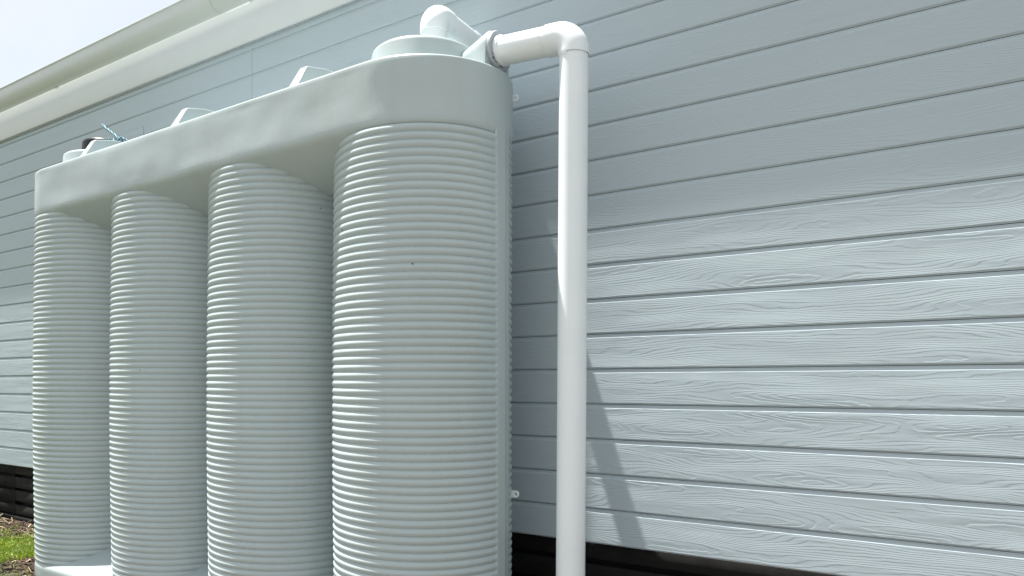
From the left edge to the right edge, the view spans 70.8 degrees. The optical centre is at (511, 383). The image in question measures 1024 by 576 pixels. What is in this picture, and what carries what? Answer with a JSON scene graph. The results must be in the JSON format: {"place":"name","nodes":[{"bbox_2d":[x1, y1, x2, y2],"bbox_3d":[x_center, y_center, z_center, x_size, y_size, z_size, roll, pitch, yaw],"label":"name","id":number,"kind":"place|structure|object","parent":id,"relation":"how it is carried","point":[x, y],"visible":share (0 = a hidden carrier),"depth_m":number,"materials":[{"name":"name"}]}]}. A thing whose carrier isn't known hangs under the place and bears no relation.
{"place":"outdoors","nodes":[
{"label":"outdoors","id":0,"kind":"place"},
{"bbox_2d":[0,515,35,575],"bbox_3d":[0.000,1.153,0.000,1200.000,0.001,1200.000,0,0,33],"label":"ground","id":1,"kind":"structure","parent":0,"point":[8,573],"depth_m":4.53,"materials":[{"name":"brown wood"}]},
{"bbox_2d":[0,514,33,575],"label":"dry straw","id":2,"kind":"object","parent":1,"relation":"on","point":[17,537],"visible":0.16,"depth_m":5.45,"materials":[{"name":"plant"}]},
{"bbox_2d":[0,521,34,575],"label":"grass","id":3,"kind":"structure","parent":1,"relation":"on","point":[11,552],"depth_m":4.87,"materials":[{"name":"green plant"}]},
{"bbox_2d":[32,31,518,575],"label":"water tank","id":4,"kind":"object","parent":1,"relation":"on","point":[272,333],"visible":1,"depth_m":3.17,"materials":[{"name":"white plastic"}]},
{"bbox_2d":[101,124,127,141],"bbox_3d":[-2.319,-1.442,4.197,0.509,0.274,0.094,0,0,38],"label":"rope","id":5,"kind":"object","parent":4,"relation":"attached to","point":[121,138],"visible":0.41,"depth_m":4.15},
{"bbox_2d":[420,5,481,46],"bbox_3d":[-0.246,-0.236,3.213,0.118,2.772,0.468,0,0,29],"label":"inlet pipe","id":6,"kind":"object","parent":4,"relation":"attached to","point":[441,21],"visible":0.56,"depth_m":3.05,"materials":[{"name":"white plastic"}]},
{"bbox_2d":[486,21,589,575],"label":"overflow pipe","id":7,"kind":"object","parent":4,"relation":"attached to","point":[566,44],"visible":0.98,"depth_m":2.65,"materials":[{"name":"white plastic"}]},
{"bbox_2d":[0,0,178,87],"label":"sky","id":8,"kind":"structure","parent":0,"point":[34,34],"materials":[{"name":"white"}]},
{"bbox_2d":[0,0,1023,575],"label":"house","id":9,"kind":"structure","parent":0,"point":[804,286],"depth_m":2.77,"materials":[{"name":"grey wood"}]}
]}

